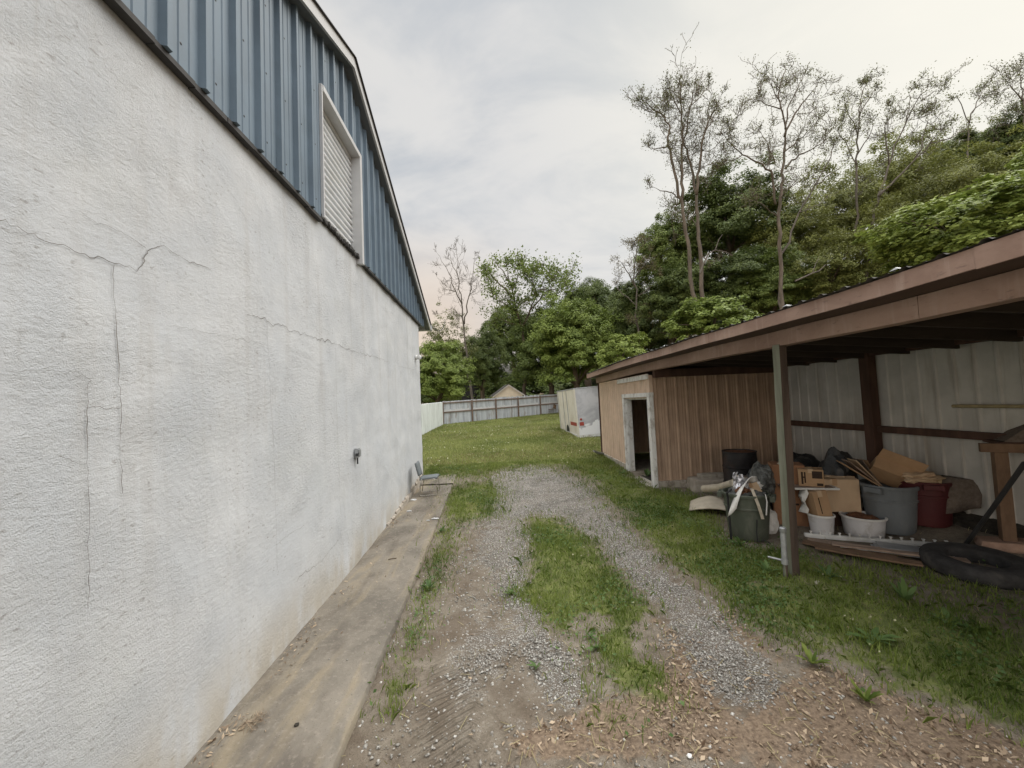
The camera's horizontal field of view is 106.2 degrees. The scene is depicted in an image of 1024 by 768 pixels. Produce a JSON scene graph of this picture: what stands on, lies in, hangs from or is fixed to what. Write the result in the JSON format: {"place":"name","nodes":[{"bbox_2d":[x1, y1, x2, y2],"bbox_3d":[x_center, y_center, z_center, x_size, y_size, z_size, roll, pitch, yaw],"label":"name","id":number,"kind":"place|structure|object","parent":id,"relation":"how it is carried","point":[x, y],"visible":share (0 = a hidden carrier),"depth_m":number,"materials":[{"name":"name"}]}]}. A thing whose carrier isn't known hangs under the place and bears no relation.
{"place":"outdoors","nodes":[
{"label":"outdoors","id":0,"kind":"place"},
{"bbox_2d":[184,484,452,767],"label":"path","id":1,"kind":"structure","parent":0,"point":[306,699],"depth_m":3.07,"materials":[{"name":"concrete"}]},
{"bbox_2d":[227,710,270,735],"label":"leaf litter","id":2,"kind":"object","parent":1,"relation":"on","point":[248,722],"visible":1,"depth_m":2.55,"materials":[{"name":"brown plant"}]},
{"bbox_2d":[191,487,427,766],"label":"leaf litter","id":3,"kind":"object","parent":1,"relation":"on","point":[223,735],"visible":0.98,"depth_m":2.57,"materials":[{"name":"plant"}]},
{"bbox_2d":[415,461,439,495],"bbox_3d":[-1.865,2.066,8.494,0.480,0.709,0.399,-2,-3,-4],"label":"stacking chair","id":4,"kind":"object","parent":1,"relation":"on","point":[424,477],"visible":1,"depth_m":8.35,"materials":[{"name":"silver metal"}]},
{"bbox_2d":[421,474,456,484],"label":"path","id":5,"kind":"structure","parent":0,"point":[442,481],"depth_m":9.70,"materials":[{"name":"concrete"}]},
{"bbox_2d":[316,0,1023,403],"label":"sky","id":6,"kind":"structure","parent":0,"point":[501,125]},
{"bbox_2d":[341,466,1019,767],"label":"gravel","id":7,"kind":"structure","parent":0,"point":[557,663],"depth_m":3.31,"materials":[{"name":"gravel"}]},
{"bbox_2d":[338,393,1023,767],"bbox_3d":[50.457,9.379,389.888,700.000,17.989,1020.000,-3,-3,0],"label":"ground","id":8,"kind":"structure","parent":0,"point":[512,713],"depth_m":2.96,"materials":[{"name":"gravel"}]},
{"bbox_2d":[0,0,431,767],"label":"warehouse building","id":9,"kind":"structure","parent":8,"relation":"on","point":[214,318],"depth_m":2.34,"materials":[{"name":"paint"}]},
{"bbox_2d":[421,402,442,434],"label":"white panel fence","id":10,"kind":"structure","parent":8,"relation":"on","point":[431,416],"depth_m":23.25,"materials":[{"name":"plastic"}]},
{"bbox_2d":[419,339,476,402],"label":"leafy tree","id":11,"kind":"object","parent":8,"relation":"on","point":[451,379],"visible":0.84,"depth_m":32.43,"materials":[{"name":"green plant"}]},
{"bbox_2d":[422,301,479,398],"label":"leafy tree","id":12,"kind":"object","parent":8,"relation":"on","point":[439,333],"visible":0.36,"depth_m":47.89,"materials":[{"name":"green plant"}]},
{"bbox_2d":[427,237,486,398],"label":"bare tree","id":13,"kind":"object","parent":8,"relation":"on","point":[461,317],"visible":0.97,"depth_m":42.57,"materials":[{"name":"brown plant"}]},
{"bbox_2d":[460,321,511,398],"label":"leafy tree","id":14,"kind":"object","parent":8,"relation":"on","point":[487,365],"visible":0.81,"depth_m":49.01,"materials":[{"name":"green plant"}]},
{"bbox_2d":[462,365,511,399],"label":"dark house","id":15,"kind":"structure","parent":8,"relation":"on","point":[467,393],"depth_m":71.29,"materials":[{"name":"grey"}]},
{"bbox_2d":[442,394,558,423],"bbox_3d":[0.546,1.896,31.485,13.941,2.062,0.124,0,-3,-38],"label":"wooden fence","id":16,"kind":"object","parent":8,"relation":"on","point":[471,410],"visible":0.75,"depth_m":30.20,"materials":[{"name":"grey wood"}]},
{"bbox_2d":[477,304,536,372],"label":"leafy tree","id":17,"kind":"object","parent":8,"relation":"on","point":[509,344],"visible":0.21,"depth_m":59.06,"materials":[{"name":"green plant"}]},
{"bbox_2d":[489,384,524,397],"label":"garden shed","id":18,"kind":"structure","parent":8,"relation":"on","point":[508,390],"depth_m":37.01,"materials":[{"name":"beige plastic"}]},
{"bbox_2d":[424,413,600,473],"bbox_3d":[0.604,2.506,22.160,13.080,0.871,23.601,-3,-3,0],"label":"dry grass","id":19,"kind":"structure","parent":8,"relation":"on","point":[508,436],"depth_m":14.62,"materials":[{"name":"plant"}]},
{"bbox_2d":[475,369,571,398],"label":"leafy tree","id":20,"kind":"object","parent":8,"relation":"on","point":[532,388],"visible":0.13,"depth_m":57.07,"materials":[{"name":"green plant"}]},
{"bbox_2d":[422,413,630,478],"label":"lawn grass","id":21,"kind":"structure","parent":8,"relation":"on","point":[559,430],"depth_m":15.62,"materials":[{"name":"plant"}]},
{"bbox_2d":[474,245,582,395],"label":"walnut tree","id":22,"kind":"object","parent":8,"relation":"on","point":[536,265],"visible":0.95,"depth_m":40.25,"materials":[{"name":"green plant"}]},
{"bbox_2d":[501,299,578,393],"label":"leafy tree","id":23,"kind":"object","parent":8,"relation":"on","point":[524,357],"visible":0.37,"depth_m":39.40,"materials":[{"name":"green plant"}]},
{"bbox_2d":[527,292,623,387],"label":"leafy tree","id":24,"kind":"object","parent":8,"relation":"on","point":[580,338],"visible":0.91,"depth_m":33.23,"materials":[{"name":"green plant"}]},
{"bbox_2d":[557,386,599,437],"bbox_3d":[3.797,1.344,19.253,2.190,2.310,4.462,-5,-3,-3],"label":"box trailer","id":25,"kind":"object","parent":8,"relation":"on","point":[578,411],"visible":0.66,"depth_m":17.06,"materials":[{"name":"metal"}]},
{"bbox_2d":[558,276,612,386],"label":"leafy tree","id":26,"kind":"object","parent":8,"relation":"on","point":[587,383],"visible":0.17,"depth_m":59.07,"materials":[{"name":"green plant"}]},
{"bbox_2d":[576,279,654,380],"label":"leafy tree","id":27,"kind":"object","parent":8,"relation":"on","point":[603,296],"visible":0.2,"depth_m":45.43,"materials":[{"name":"green plant"}]},
{"bbox_2d":[594,331,650,379],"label":"leafy tree","id":28,"kind":"object","parent":8,"relation":"on","point":[620,347],"visible":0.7,"depth_m":15.63,"materials":[{"name":"green plant"}]},
{"bbox_2d":[609,231,668,343],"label":"budding tree","id":29,"kind":"object","parent":8,"relation":"on","point":[632,243],"visible":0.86,"depth_m":34.41,"materials":[{"name":"green plant"}]},
{"bbox_2d":[598,272,681,353],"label":"leafy tree","id":30,"kind":"object","parent":8,"relation":"on","point":[646,326],"visible":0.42,"depth_m":39.10,"materials":[{"name":"green plant"}]},
{"bbox_2d":[632,210,706,344],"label":"leafy tree","id":31,"kind":"object","parent":8,"relation":"on","point":[661,244],"visible":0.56,"depth_m":37.10,"materials":[{"name":"green plant"}]},
{"bbox_2d":[620,23,737,335],"bbox_3d":[11.174,-9.601,23.696,5.669,22.086,7.962,-5,-4,40],"label":"tall sparse tree","id":32,"kind":"object","parent":8,"relation":"on","point":[667,99],"visible":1,"depth_m":23.39,"materials":[{"name":"green plant"}]},
{"bbox_2d":[629,258,731,339],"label":"leafy tree","id":33,"kind":"object","parent":8,"relation":"on","point":[675,283],"visible":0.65,"depth_m":32.13,"materials":[{"name":"green plant"}]},
{"bbox_2d":[343,488,1023,767],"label":"straw","id":34,"kind":"object","parent":8,"relation":"on","point":[698,701],"visible":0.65,"depth_m":2.47,"materials":[{"name":"plant"}]},
{"bbox_2d":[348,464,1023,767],"bbox_3d":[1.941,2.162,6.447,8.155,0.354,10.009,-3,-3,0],"label":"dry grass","id":35,"kind":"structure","parent":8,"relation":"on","point":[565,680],"depth_m":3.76,"materials":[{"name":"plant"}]},
{"bbox_2d":[350,457,1023,760],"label":"grass","id":36,"kind":"structure","parent":8,"relation":"on","point":[1001,683],"depth_m":3.88,"materials":[{"name":"plant"}]},
{"bbox_2d":[367,419,1023,736],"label":"clover","id":37,"kind":"object","parent":8,"relation":"on","point":[999,666],"depth_m":4.11,"materials":[{"name":"plant"}]},
{"bbox_2d":[381,551,1023,767],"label":"leaf litter","id":38,"kind":"object","parent":8,"relation":"on","point":[822,761],"visible":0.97,"depth_m":2.41,"materials":[{"name":"plant"}]},
{"bbox_2d":[687,476,723,492],"bbox_3d":[4.238,2.076,8.040,1.040,0.298,0.714,-3,-3,0],"label":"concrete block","id":39,"kind":"object","parent":8,"relation":"on","point":[695,483],"depth_m":7.87,"materials":[{"name":"concrete"}]},
{"bbox_2d":[689,496,725,510],"bbox_3d":[3.524,2.073,6.622,0.849,0.194,0.484,-4,-3,28],"label":"white board","id":40,"kind":"object","parent":8,"relation":"on","point":[710,502],"visible":0.54,"depth_m":6.65,"materials":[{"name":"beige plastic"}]},
{"bbox_2d":[660,294,763,341],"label":"leafy tree","id":41,"kind":"object","parent":8,"relation":"on","point":[697,316],"visible":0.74,"depth_m":16.25,"materials":[{"name":"green plant"}]},
{"bbox_2d":[701,480,731,491],"bbox_3d":[3.541,1.739,6.543,0.241,0.435,1.092,-3,-3,0],"label":"foam tube","id":42,"kind":"object","parent":8,"relation":"on","point":[711,487],"visible":0.75,"depth_m":6.70,"materials":[{"name":"plastic"}]},
{"bbox_2d":[663,149,803,319],"bbox_3d":[20.633,-12.153,36.147,11.489,17.851,11.844,-3,-3,0],"label":"leafy tree","id":43,"kind":"object","parent":8,"relation":"on","point":[729,221],"visible":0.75,"depth_m":34.52,"materials":[{"name":"green plant"}]},
{"bbox_2d":[721,449,756,481],"bbox_3d":[4.359,1.717,7.338,0.600,0.885,0.600,-3,-3,0],"label":"oil drum","id":44,"kind":"object","parent":8,"relation":"on","point":[741,461],"visible":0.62,"depth_m":7.16,"materials":[{"name":"black metal"}]},
{"bbox_2d":[698,243,785,319],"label":"leafy tree","id":45,"kind":"object","parent":8,"relation":"on","point":[734,281],"visible":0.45,"depth_m":29.83,"materials":[{"name":"green plant"}]},
{"bbox_2d":[717,487,775,541],"bbox_3d":[3.405,1.876,5.571,0.720,0.640,0.620,-5,-3,38],"label":"trash can","id":46,"kind":"object","parent":8,"relation":"on","point":[744,515],"visible":0.8,"depth_m":5.34,"materials":[{"name":"green plastic"}]},
{"bbox_2d":[728,476,757,515],"bbox_3d":[3.304,1.588,5.458,0.570,0.542,0.119,-2,-3,-19],"label":"paper strip","id":47,"kind":"object","parent":46,"relation":"hanging from","point":[734,504],"visible":0.9,"depth_m":5.39,"materials":[{"name":"paper"}]},
{"bbox_2d":[728,486,766,498],"bbox_3d":[3.389,1.620,5.580,0.523,0.263,0.495,-4,-3,33],"label":"rubbish heap","id":48,"kind":"object","parent":46,"relation":"in","point":[759,493],"visible":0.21,"depth_m":5.44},
{"bbox_2d":[732,472,752,489],"bbox_3d":[3.325,1.410,5.563,0.263,0.280,0.109,-4,-3,20],"label":"foil bag","id":49,"kind":"object","parent":48,"relation":"on","point":[740,480],"visible":0.76,"depth_m":5.58,"materials":[{"name":"silver metal"}]},
{"bbox_2d":[745,469,772,509],"bbox_3d":[4.043,1.824,6.320,0.526,0.922,0.533,-3,-3,0],"label":"black bag","id":50,"kind":"object","parent":8,"relation":"on","point":[747,475],"visible":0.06,"depth_m":6.37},
{"bbox_2d":[749,461,775,493],"bbox_3d":[3.892,1.502,5.984,0.357,0.607,0.392,-3,-3,0],"label":"mottled bag","id":51,"kind":"object","parent":50,"relation":"on","point":[764,474],"visible":0.62,"depth_m":5.86,"materials":[{"name":"plastic"}]},
{"bbox_2d":[769,509,778,533],"bbox_3d":[3.753,2.007,5.626,0.264,0.451,0.214,-3,-3,0],"label":"white sack","id":52,"kind":"object","parent":8,"relation":"on","point":[774,526],"visible":0.45,"depth_m":5.54,"materials":[{"name":"plastic"}]},
{"bbox_2d":[706,51,849,309],"bbox_3d":[17.483,-11.761,24.677,10.918,20.676,6.904,-3,-3,0],"label":"tall sparse tree","id":53,"kind":"object","parent":8,"relation":"on","point":[782,168],"visible":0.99,"depth_m":24.48,"materials":[{"name":"green plant"}]},
{"bbox_2d":[768,526,788,577],"bbox_3d":[2.992,1.941,4.328,0.195,0.671,0.070,-4,-3,34],"label":"pipe stub","id":54,"kind":"object","parent":8,"relation":"on","point":[784,557],"visible":0.94,"depth_m":4.28,"materials":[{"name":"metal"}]},
{"bbox_2d":[734,241,836,316],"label":"leafy tree","id":55,"kind":"object","parent":8,"relation":"on","point":[769,284],"visible":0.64,"depth_m":27.14,"materials":[{"name":"green plant"}]},
{"bbox_2d":[768,461,808,526],"bbox_3d":[4.298,1.689,5.998,0.420,0.913,0.343,-4,-3,26],"label":"tall carton","id":56,"kind":"object","parent":8,"relation":"on","point":[802,519],"visible":0.43,"depth_m":5.89,"materials":[{"name":"cardboard"}]},
{"bbox_2d":[777,452,819,466],"bbox_3d":[5.442,1.784,7.324,1.018,0.998,0.768,-3,-3,0],"label":"tarp heap","id":57,"kind":"object","parent":8,"relation":"on","point":[807,460],"visible":0.16,"depth_m":7.13,"materials":[{"name":"plastic"}]},
{"bbox_2d":[745,183,855,266],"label":"leafy tree","id":58,"kind":"object","parent":8,"relation":"on","point":[771,239],"visible":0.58,"depth_m":31.25,"materials":[{"name":"green plant"}]},
{"bbox_2d":[587,228,1023,583],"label":"open shed","id":59,"kind":"structure","parent":8,"relation":"on","point":[902,360],"depth_m":5.51,"materials":[{"name":"beige"}]},
{"bbox_2d":[951,404,1023,407],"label":"long pole","id":60,"kind":"object","parent":59,"relation":"attached to","point":[987,406],"visible":1,"depth_m":4.78,"materials":[{"name":"wood"}]},
{"bbox_2d":[795,642,830,663],"bbox_3d":[2.283,2.068,2.897,0.176,0.108,0.209,-1,-3,-35],"label":"broadleaf weed","id":61,"kind":"object","parent":8,"relation":"on","point":[813,658],"visible":1,"depth_m":2.93,"materials":[{"name":"green plant"}]},
{"bbox_2d":[806,513,835,534],"bbox_3d":[4.411,1.992,5.483,0.329,0.290,0.329,-3,-3,0],"label":"plastic pail","id":62,"kind":"object","parent":8,"relation":"on","point":[823,524],"visible":0.62,"depth_m":5.37,"materials":[{"name":"white paint"}]},
{"bbox_2d":[805,490,832,516],"bbox_3d":[4.388,1.730,5.542,0.200,0.425,0.244,-9,-10,2],"label":"carton","id":63,"kind":"object","parent":62,"relation":"in","point":[817,502],"visible":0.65,"depth_m":5.44,"materials":[{"name":"cardboard"}]},
{"bbox_2d":[777,86,869,307],"bbox_3d":[21.145,-10.937,25.810,6.735,17.474,3.806,-3,-3,0],"label":"tall sparse tree","id":64,"kind":"object","parent":8,"relation":"on","point":[806,198],"visible":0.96,"depth_m":26.30,"materials":[{"name":"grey plant"}]},
{"bbox_2d":[765,135,891,260],"bbox_3d":[29.090,-14.162,34.294,11.969,14.197,8.923,-1,-3,-35],"label":"leafy tree","id":65,"kind":"object","parent":8,"relation":"on","point":[847,222],"visible":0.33,"depth_m":32.85,"materials":[{"name":"green plant"}]},
{"bbox_2d":[768,226,893,303],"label":"leafy tree","id":66,"kind":"object","parent":8,"relation":"on","point":[832,282],"visible":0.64,"depth_m":25.18,"materials":[{"name":"green plant"}]},
{"bbox_2d":[818,446,861,498],"bbox_3d":[5.137,1.571,6.016,0.631,1.203,0.557,-3,-3,0],"label":"black sack","id":67,"kind":"object","parent":8,"relation":"on","point":[829,464],"visible":0.28,"depth_m":5.92,"materials":[{"name":"plastic"}]},
{"bbox_2d":[832,507,863,526],"bbox_3d":[5.012,2.007,5.982,0.600,0.240,0.500,-3,-3,0],"label":"crate","id":68,"kind":"object","parent":8,"relation":"on","point":[838,521],"depth_m":5.73,"materials":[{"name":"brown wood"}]},
{"bbox_2d":[824,475,861,512],"bbox_3d":[4.817,1.639,5.849,0.602,0.495,0.403,-3,-3,16],"label":"carton","id":69,"kind":"object","parent":68,"relation":"on","point":[845,497],"visible":0.56,"depth_m":5.63,"materials":[{"name":"cardboard"}]},
{"bbox_2d":[802,539,896,557],"bbox_3d":[4.228,2.094,4.857,0.174,0.030,0.901,0,-4,-44],"label":"plank","id":70,"kind":"object","parent":8,"relation":"on","point":[808,542],"visible":0.6,"depth_m":4.93,"materials":[{"name":"brown wood"}]},
{"bbox_2d":[815,544,922,566],"bbox_3d":[4.256,2.062,4.636,0.951,0.030,0.133,-5,-4,40],"label":"plank","id":71,"kind":"object","parent":70,"relation":"on","point":[877,557],"visible":0.99,"depth_m":4.59,"materials":[{"name":"brown wood"}]},
{"bbox_2d":[839,511,887,537],"bbox_3d":[4.951,1.974,5.423,0.521,0.288,0.492,-5,-4,40],"label":"plastic tub","id":72,"kind":"object","parent":8,"relation":"on","point":[863,524],"visible":0.93,"depth_m":5.29,"materials":[{"name":"white paint"}]},
{"bbox_2d":[827,63,903,278],"bbox_3d":[24.897,-13.626,26.921,7.510,17.906,3.515,-1,-3,-33],"label":"tall sparse tree","id":73,"kind":"object","parent":8,"relation":"on","point":[866,80],"visible":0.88,"depth_m":26.88,"materials":[{"name":"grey plant"}]},
{"bbox_2d":[849,677,882,703],"bbox_3d":[2.356,2.047,2.557,0.178,0.121,0.138,-5,-3,38],"label":"broadleaf weed","id":74,"kind":"object","parent":8,"relation":"on","point":[867,696],"visible":1,"depth_m":2.56,"materials":[{"name":"green plant"}]},
{"bbox_2d":[844,627,902,645],"bbox_3d":[2.934,2.067,3.147,0.370,0.076,0.310,-1,-3,-22],"label":"broadleaf weed","id":75,"kind":"object","parent":8,"relation":"on","point":[875,630],"visible":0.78,"depth_m":3.15,"materials":[{"name":"green plant"}]},
{"bbox_2d":[804,530,947,545],"bbox_3d":[4.993,2.060,5.073,1.875,0.093,0.060,-4,-3,23],"label":"rack rail","id":76,"kind":"object","parent":8,"relation":"on","point":[911,542],"visible":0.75,"depth_m":5.16,"materials":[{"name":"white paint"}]},
{"bbox_2d":[820,180,944,279],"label":"leafy tree","id":77,"kind":"object","parent":8,"relation":"on","point":[881,218],"visible":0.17,"depth_m":25.40,"materials":[{"name":"green plant"}]},
{"bbox_2d":[859,479,919,535],"bbox_3d":[5.361,1.738,5.463,0.684,0.655,0.639,-4,-3,22],"label":"trash can","id":78,"kind":"object","parent":8,"relation":"on","point":[897,508],"visible":0.67,"depth_m":5.24,"materials":[{"name":"grey plastic"}]},
{"bbox_2d":[868,448,928,487],"bbox_3d":[5.477,1.279,5.529,0.500,0.256,0.574,28,-26,35],"label":"open carton","id":79,"kind":"object","parent":78,"relation":"on","point":[888,467],"visible":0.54,"depth_m":5.45,"materials":[{"name":"cardboard"}]},
{"bbox_2d":[807,130,980,230],"bbox_3d":[35.308,-17.106,37.091,11.201,14.150,10.470,-3,-3,0],"label":"leafy tree","id":80,"kind":"object","parent":8,"relation":"on","point":[894,166],"visible":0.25,"depth_m":34.94,"materials":[{"name":"green plant"}]},
{"bbox_2d":[889,576,916,599],"bbox_3d":[3.807,1.989,3.716,0.213,0.245,0.218,-4,-3,31],"label":"broadleaf weed","id":81,"kind":"object","parent":8,"relation":"on","point":[902,592],"visible":0.9,"depth_m":3.75,"materials":[{"name":"green plant"}]},
{"bbox_2d":[864,57,978,279],"bbox_3d":[27.575,-13.201,25.617,9.567,17.053,4.628,-1,-3,-23],"label":"tall sparse tree","id":82,"kind":"object","parent":8,"relation":"on","point":[922,111],"visible":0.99,"depth_m":25.64,"materials":[{"name":"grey plant"}]},
{"bbox_2d":[898,481,952,527],"bbox_3d":[5.756,1.628,5.357,0.588,0.600,0.683,-4,-3,30],"label":"trash can","id":83,"kind":"object","parent":8,"relation":"on","point":[932,499],"visible":0.48,"depth_m":5.13,"materials":[{"name":"red plastic"}]},
{"bbox_2d":[902,471,945,483],"bbox_3d":[5.651,1.291,5.334,0.508,0.162,0.438,-3,-3,0],"label":"torn cardboard","id":84,"kind":"object","parent":83,"relation":"on","point":[923,477],"visible":0.8,"depth_m":5.22,"materials":[{"name":"cardboard"}]},
{"bbox_2d":[941,475,981,513],"bbox_3d":[6.065,1.486,5.175,0.600,0.493,0.369,-1,-3,-34],"label":"carpet piece","id":85,"kind":"object","parent":83,"relation":"on","point":[964,494],"visible":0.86,"depth_m":5.03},
{"bbox_2d":[852,167,1023,272],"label":"leafy tree","id":86,"kind":"object","parent":8,"relation":"on","point":[929,233],"visible":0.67,"depth_m":12.45,"materials":[{"name":"green plant"}]},
{"bbox_2d":[863,141,1012,219],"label":"leafy tree","id":87,"kind":"object","parent":8,"relation":"on","point":[923,192],"visible":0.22,"depth_m":28.44,"materials":[{"name":"green plant"}]},
{"bbox_2d":[876,113,1000,187],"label":"leafy tree","id":88,"kind":"object","parent":8,"relation":"on","point":[919,138],"visible":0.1,"depth_m":37.30,"materials":[{"name":"green plant"}]},
{"bbox_2d":[916,124,1023,211],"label":"leafy tree","id":89,"kind":"object","parent":8,"relation":"on","point":[965,178],"visible":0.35,"depth_m":24.30,"materials":[{"name":"green plant"}]},
{"bbox_2d":[928,128,1012,182],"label":"leafy tree","id":90,"kind":"object","parent":8,"relation":"on","point":[972,135],"visible":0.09,"depth_m":34.07,"materials":[{"name":"green plant"}]},
{"bbox_2d":[919,542,1023,590],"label":"truck tyre","id":91,"kind":"object","parent":8,"relation":"on","point":[1008,573],"visible":0.98,"depth_m":4.19,"materials":[{"name":"rubber"}]},
{"bbox_2d":[943,59,1023,159],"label":"tall sparse tree","id":92,"kind":"object","parent":8,"relation":"on","point":[981,92],"visible":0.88,"depth_m":31.20,"materials":[{"name":"green plant"}]},
{"bbox_2d":[953,511,1023,537],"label":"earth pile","id":93,"kind":"object","parent":8,"relation":"on","point":[963,519],"visible":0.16,"depth_m":4.95,"materials":[{"name":"soil"}]},
{"bbox_2d":[964,461,1023,543],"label":"leaning pole","id":94,"kind":"object","parent":8,"relation":"on","point":[1019,470],"visible":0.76,"depth_m":4.26,"materials":[{"name":"plastic"}]},
{"bbox_2d":[964,96,1023,166],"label":"leafy tree","id":95,"kind":"object","parent":8,"relation":"on","point":[1010,138],"visible":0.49,"depth_m":31.00,"materials":[{"name":"green plant"}]},
{"bbox_2d":[972,144,1023,213],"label":"leafy tree","id":96,"kind":"object","parent":8,"relation":"on","point":[1018,164],"visible":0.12,"depth_m":14.08,"materials":[{"name":"green plant"}]},
{"bbox_2d":[974,536,1023,553],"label":"base stone","id":97,"kind":"object","parent":8,"relation":"on","point":[993,542],"visible":0.79,"depth_m":4.43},
{"bbox_2d":[975,52,1023,150],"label":"tall sparse tree","id":98,"kind":"object","parent":8,"relation":"on","point":[1008,74],"visible":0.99,"depth_m":27.11,"materials":[{"name":"green plant"}]},
{"bbox_2d":[978,424,1023,541],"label":"timber stand","id":99,"kind":"object","parent":8,"relation":"on","point":[1000,449],"visible":0.96,"depth_m":4.47,"materials":[{"name":"brown wood"}]},
{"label":"plank","id":100,"kind":"object","parent":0,"visible":0},
{"bbox_2d":[831,541,970,563],"bbox_3d":[4.668,2.038,4.686,1.200,0.020,0.132,-4,-3,34],"label":"plank","id":101,"kind":"object","parent":100,"relation":"on","point":[864,547],"visible":0.76,"depth_m":4.74,"materials":[{"name":"wood"}]},
{"bbox_3d":[4.505,1.850,5.990,0.610,0.580,0.525,-2,-3,0],"label":"trash can","id":102,"kind":"object","parent":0,"visible":0},
{"bbox_2d":[777,484,839,489],"bbox_3d":[4.374,1.517,5.729,0.676,0.032,0.431,-3,-3,14],"label":"white shelf","id":103,"kind":"object","parent":102,"relation":"on","point":[826,487],"visible":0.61,"depth_m":5.56,"materials":[{"name":"grey wood"}]},
{"bbox_2d":[798,489,808,513],"bbox_3d":[4.226,1.689,5.578,0.086,0.345,0.122,-3,-3,0],"label":"paper bag","id":104,"kind":"object","parent":103,"relation":"hanging from","point":[803,496],"visible":0.96,"depth_m":5.57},
{"bbox_2d":[797,467,824,486],"bbox_3d":[4.444,1.371,5.732,0.300,0.265,0.224,-4,-3,34],"label":"printed carton","id":105,"kind":"object","parent":103,"relation":"on","point":[811,476],"visible":0.93,"depth_m":5.64,"materials":[{"name":"cardboard"}]},
{"label":"glass sheet","id":106,"kind":"object","parent":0,"visible":0},
{"bbox_2d":[875,541,954,556],"bbox_3d":[4.921,2.023,4.716,0.650,0.010,0.240,-2,-2,30],"label":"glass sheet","id":107,"kind":"object","parent":106,"relation":"on","point":[894,546],"visible":0.66,"depth_m":4.78,"materials":[{"name":"glass"}]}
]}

